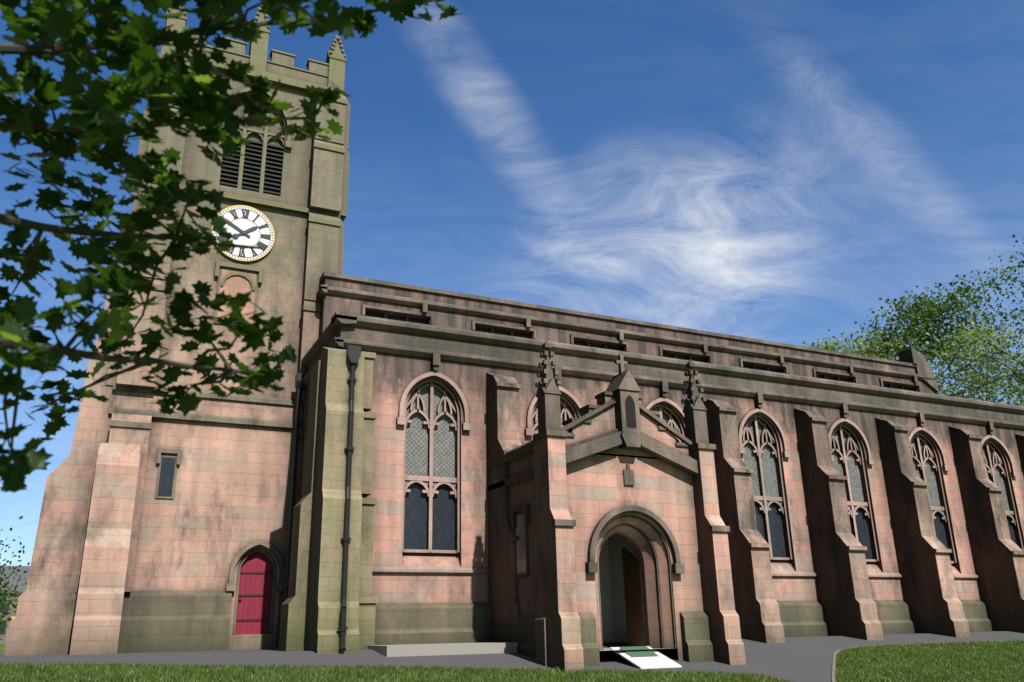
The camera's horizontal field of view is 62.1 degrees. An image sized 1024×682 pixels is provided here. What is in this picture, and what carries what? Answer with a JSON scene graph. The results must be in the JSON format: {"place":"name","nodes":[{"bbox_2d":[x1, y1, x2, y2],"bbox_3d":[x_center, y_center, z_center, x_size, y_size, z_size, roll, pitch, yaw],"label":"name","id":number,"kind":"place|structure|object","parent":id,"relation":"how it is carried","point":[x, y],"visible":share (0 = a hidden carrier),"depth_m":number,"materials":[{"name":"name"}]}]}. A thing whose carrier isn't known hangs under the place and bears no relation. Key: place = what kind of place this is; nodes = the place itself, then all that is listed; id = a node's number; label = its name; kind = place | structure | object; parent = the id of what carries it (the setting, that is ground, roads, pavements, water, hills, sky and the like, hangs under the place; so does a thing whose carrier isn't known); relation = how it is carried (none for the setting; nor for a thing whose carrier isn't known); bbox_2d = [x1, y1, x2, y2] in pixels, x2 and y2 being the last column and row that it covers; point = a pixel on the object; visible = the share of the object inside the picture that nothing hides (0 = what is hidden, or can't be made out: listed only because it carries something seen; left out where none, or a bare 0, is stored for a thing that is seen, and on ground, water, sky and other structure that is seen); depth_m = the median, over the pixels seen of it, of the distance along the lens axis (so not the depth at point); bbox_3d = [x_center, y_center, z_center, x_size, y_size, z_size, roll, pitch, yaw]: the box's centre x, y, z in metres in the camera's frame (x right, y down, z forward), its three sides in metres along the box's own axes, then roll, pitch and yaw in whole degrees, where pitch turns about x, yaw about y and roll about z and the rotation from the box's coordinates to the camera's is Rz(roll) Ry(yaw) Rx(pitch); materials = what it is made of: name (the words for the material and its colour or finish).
{"place":"outdoors","nodes":[
{"label":"outdoors","id":0,"kind":"place"},
{"bbox_2d":[0,0,467,492],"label":"maple tree","id":1,"kind":"object","parent":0,"point":[136,40],"depth_m":4.41,"materials":[{"name":"green plant"}]},
{"bbox_2d":[0,0,436,492],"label":"tree leaves","id":2,"kind":"object","parent":1,"relation":"attached to","point":[123,316],"visible":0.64,"depth_m":4.41,"materials":[{"name":"green plant"}]},
{"bbox_2d":[279,347,378,653],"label":"corner buttress","id":3,"kind":"structure","parent":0,"point":[310,620],"depth_m":21.66,"materials":[{"name":"beige stone"}]},
{"bbox_2d":[0,644,1021,681],"bbox_3d":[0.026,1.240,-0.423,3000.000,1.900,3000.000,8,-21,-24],"label":"ground grass","id":4,"kind":"structure","parent":0,"point":[2,647],"depth_m":17.72,"materials":[{"name":"green plant"}]},
{"bbox_2d":[0,593,20,643],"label":"house walls","id":5,"kind":"structure","parent":4,"relation":"on","point":[3,637],"depth_m":99.90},
{"bbox_2d":[0,600,9,633],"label":"house windows","id":6,"kind":"structure","parent":5,"relation":"in","point":[4,609],"depth_m":99.59,"materials":[{"name":"grey glass"}]},
{"bbox_2d":[0,566,29,592],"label":"house roof","id":7,"kind":"structure","parent":5,"relation":"on","point":[20,587],"depth_m":102.83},
{"bbox_2d":[0,516,29,646],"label":"tree","id":8,"kind":"object","parent":4,"relation":"on","point":[4,596],"visible":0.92,"depth_m":37.03,"materials":[{"name":"green plant"}]},
{"bbox_2d":[3,35,349,655],"bbox_3d":[-10.673,0.465,29.041,8.460,22.220,7.830,8,-21,-24],"label":"tower shaft","id":9,"kind":"object","parent":4,"relation":"on","point":[111,529],"visible":0.52,"depth_m":25.62,"materials":[{"name":"stone"}]},
{"bbox_2d":[158,457,175,496],"bbox_3d":[-10.194,4.007,25.097,0.380,1.150,0.001,8,-21,-24],"label":"window pane","id":10,"kind":"structure","parent":9,"relation":"in","point":[166,476],"depth_m":25.09,"materials":[{"name":"glass"}]},
{"bbox_2d":[68,590,283,654],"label":"tower plinth","id":11,"kind":"structure","parent":9,"relation":"attached to","point":[172,620],"depth_m":23.87,"materials":[{"name":"stone"}]},
{"bbox_2d":[108,26,346,634],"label":"tower stone trim","id":12,"kind":"structure","parent":9,"relation":"attached to","point":[265,136],"depth_m":27.27,"materials":[{"name":"brown stone"}]},
{"bbox_2d":[217,269,255,322],"bbox_3d":[-8.976,-1.436,27.724,1.100,1.800,0.001,8,-21,-24],"label":"blind arch panel","id":13,"kind":"object","parent":9,"relation":"in","point":[232,286],"visible":0.4,"depth_m":27.80,"materials":[{"name":"stone"}]},
{"bbox_2d":[213,206,272,259],"bbox_3d":[-8.984,-3.617,28.458,1.958,1.958,0.001,8,-21,-24],"label":"clock face","id":14,"kind":"object","parent":9,"relation":"attached to","point":[241,223],"visible":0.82,"depth_m":28.53},
{"bbox_2d":[211,205,274,261],"bbox_3d":[-9.000,-3.605,28.490,2.040,2.040,0.085,8,-21,-24],"label":"clock rim","id":15,"kind":"object","parent":9,"relation":"attached to","point":[240,260],"visible":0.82,"depth_m":28.48,"materials":[{"name":"gold metal"}]},
{"bbox_2d":[219,134,283,195],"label":"louvers","id":16,"kind":"object","parent":9,"relation":"in","point":[252,172],"visible":0.81,"depth_m":29.72,"materials":[{"name":"black wood"}]},
{"bbox_2d":[235,551,271,634],"bbox_3d":[-7.704,7.469,25.437,1.160,2.480,0.001,8,-21,-24],"label":"door","id":17,"kind":"structure","parent":9,"relation":"in","point":[253,607],"depth_m":25.39,"materials":[{"name":"red wood"}]},
{"bbox_2d":[236,571,271,620],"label":"door hinges","id":18,"kind":"object","parent":17,"relation":"attached to","point":[248,572],"visible":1,"depth_m":25.37,"materials":[{"name":"metal"}]},
{"bbox_2d":[164,5,345,89],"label":"pinnacles","id":19,"kind":"object","parent":9,"relation":"on","point":[336,59],"visible":0.26,"depth_m":31.17,"materials":[{"name":"beige stone"}]},
{"bbox_2d":[284,373,304,600],"bbox_3d":[-6.746,4.442,26.197,0.240,7.100,0.320,8,-21,-24],"label":"drainpipe","id":20,"kind":"object","parent":9,"relation":"attached to","point":[299,383],"depth_m":26.24,"materials":[{"name":"black metal"}]},
{"bbox_2d":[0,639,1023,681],"bbox_3d":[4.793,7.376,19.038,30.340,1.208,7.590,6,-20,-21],"label":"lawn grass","id":21,"kind":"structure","parent":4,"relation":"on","point":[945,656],"depth_m":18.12,"materials":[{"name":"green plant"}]},
{"bbox_2d":[508,395,745,672],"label":"porch walls","id":22,"kind":"structure","parent":4,"relation":"on","point":[556,589],"depth_m":21.36,"materials":[{"name":"pink stone"}]},
{"bbox_2d":[516,514,525,573],"bbox_3d":[0.235,5.279,22.110,0.001,1.500,0.550,8,-21,-24],"label":"porch side window","id":23,"kind":"structure","parent":22,"relation":"in","point":[521,545],"depth_m":22.11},
{"bbox_2d":[489,611,714,666],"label":"porch plinth","id":24,"kind":"structure","parent":22,"relation":"attached to","point":[696,636],"depth_m":20.96,"materials":[{"name":"beige stone"}]},
{"bbox_2d":[487,339,729,650],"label":"porch trim","id":25,"kind":"structure","parent":22,"relation":"attached to","point":[622,386],"depth_m":21.77,"materials":[{"name":"brown stone"}]},
{"bbox_2d":[625,395,636,427],"bbox_3d":[3.072,1.818,22.021,0.300,0.880,0.001,8,-21,-24],"label":"niche","id":26,"kind":"object","parent":25,"relation":"in","point":[630,413],"visible":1,"depth_m":22.01,"materials":[{"name":"grey stone"}]},
{"bbox_2d":[599,533,644,642],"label":"porch interior wall","id":27,"kind":"structure","parent":22,"relation":"in","point":[613,609],"depth_m":24.50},
{"bbox_2d":[622,547,644,646],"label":"open door","id":28,"kind":"structure","parent":22,"relation":"in","point":[633,601],"depth_m":22.30,"materials":[{"name":"brown wood"}]},
{"bbox_2d":[299,326,1023,602],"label":"aisle wall","id":29,"kind":"structure","parent":4,"relation":"on","point":[394,376],"depth_m":25.88,"materials":[{"name":"pink stone"}]},
{"bbox_2d":[337,345,360,651],"bbox_3d":[-4.112,3.743,21.511,0.390,7.748,0.765,8,-21,-24],"label":"downpipe","id":30,"kind":"object","parent":29,"relation":"attached to","point":[353,354],"visible":1,"depth_m":21.55,"materials":[{"name":"black metal"}]},
{"bbox_2d":[319,277,934,393],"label":"clerestory wall","id":31,"kind":"structure","parent":29,"relation":"on","point":[331,305],"depth_m":32.32,"materials":[{"name":"stone"}]},
{"bbox_2d":[316,272,938,392],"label":"clerestory trim","id":32,"kind":"structure","parent":31,"relation":"attached to","point":[910,357],"depth_m":32.82,"materials":[{"name":"brown stone"}]},
{"bbox_2d":[365,312,912,390],"bbox_3d":[6.825,1.163,34.096,26.300,1.170,0.001,8,-21,-24],"label":"clerestory glass","id":33,"kind":"object","parent":31,"relation":"in","point":[575,342],"visible":0.2,"depth_m":32.55,"materials":[{"name":"black glass"}]},
{"bbox_2d":[301,311,1023,434],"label":"cornice","id":34,"kind":"structure","parent":29,"relation":"attached to","point":[435,344],"depth_m":27.95,"materials":[{"name":"brown stone"}]},
{"bbox_2d":[372,566,978,578],"bbox_3d":[11.956,8.067,29.326,36.800,0.200,0.110,8,-21,-24],"label":"string course","id":35,"kind":"object","parent":29,"relation":"attached to","point":[428,569],"visible":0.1,"depth_m":23.30,"materials":[{"name":"stone"}]},
{"bbox_2d":[375,600,992,644],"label":"wall plinth","id":36,"kind":"structure","parent":29,"relation":"attached to","point":[423,623],"depth_m":22.81,"materials":[{"name":"beige stone"}]},
{"bbox_2d":[396,371,1023,563],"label":"window tracery","id":37,"kind":"object","parent":29,"relation":"in","point":[763,501],"visible":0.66,"depth_m":29.14,"materials":[{"name":"brown stone"}]},
{"bbox_2d":[405,382,1009,510],"bbox_3d":[12.086,4.487,31.044,33.700,2.900,0.001,8,-21,-24],"label":"window glass","id":38,"kind":"object","parent":37,"relation":"in","point":[416,461],"visible":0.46,"depth_m":25.00,"materials":[{"name":"grey glass"}]},
{"bbox_2d":[404,483,1016,559],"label":"lower window panes","id":39,"kind":"structure","parent":29,"relation":"in","point":[443,521],"depth_m":23.89,"materials":[{"name":"black glass"}]},
{"bbox_2d":[486,373,1023,642],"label":"buttresses","id":40,"kind":"structure","parent":29,"relation":"attached to","point":[932,600],"depth_m":28.40,"materials":[{"name":"stone"}]},
{"bbox_2d":[837,342,1013,403],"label":"tree","id":41,"kind":"object","parent":4,"relation":"on","point":[944,387],"visible":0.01,"depth_m":77.26,"materials":[{"name":"green plant"}]},
{"bbox_2d":[0,631,1023,681],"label":"tarmac path","id":42,"kind":"structure","parent":0,"point":[803,659],"depth_m":19.98,"materials":[{"name":"grey asphalt"}]},
{"bbox_2d":[368,642,517,656],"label":"stone platform","id":43,"kind":"structure","parent":42,"relation":"on","point":[442,649],"depth_m":20.50,"materials":[{"name":"grey stone"}]},
{"bbox_2d":[610,646,681,668],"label":"porch ramp","id":44,"kind":"structure","parent":42,"relation":"on","point":[660,660],"depth_m":19.90,"materials":[{"name":"white concrete"}]},
{"bbox_2d":[619,646,657,656],"bbox_3d":[3.143,7.488,20.215,0.780,0.414,0.950,8,-21,-24],"label":"doormat","id":45,"kind":"object","parent":44,"relation":"on","point":[644,651],"visible":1,"depth_m":20.41,"materials":[{"name":"green fabric"}]},
{"bbox_2d":[832,640,1023,681],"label":"path kerb","id":46,"kind":"structure","parent":42,"relation":"on","point":[833,666],"depth_m":22.97,"materials":[{"name":"grey concrete"}]},
{"bbox_2d":[0,0,1023,565],"label":"sky","id":47,"kind":"structure","parent":0,"point":[768,170],"materials":[{"name":"blue"}]},
{"bbox_2d":[602,648,670,650],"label":"porch floor","id":48,"kind":"structure","parent":0,"point":[606,649],"depth_m":20.95,"materials":[{"name":"grey stone"}]},
{"bbox_2d":[802,302,1023,404],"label":"tree","id":49,"kind":"object","parent":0,"point":[861,350],"depth_m":63.12,"materials":[{"name":"green plant"}]},
{"bbox_2d":[846,234,1023,405],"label":"tree","id":50,"kind":"object","parent":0,"point":[928,304],"depth_m":65.98,"materials":[{"name":"green plant"}]},
{"bbox_2d":[980,372,1023,405],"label":"tree","id":51,"kind":"object","parent":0,"point":[1009,393],"depth_m":85.70,"materials":[{"name":"green plant"}]}
]}

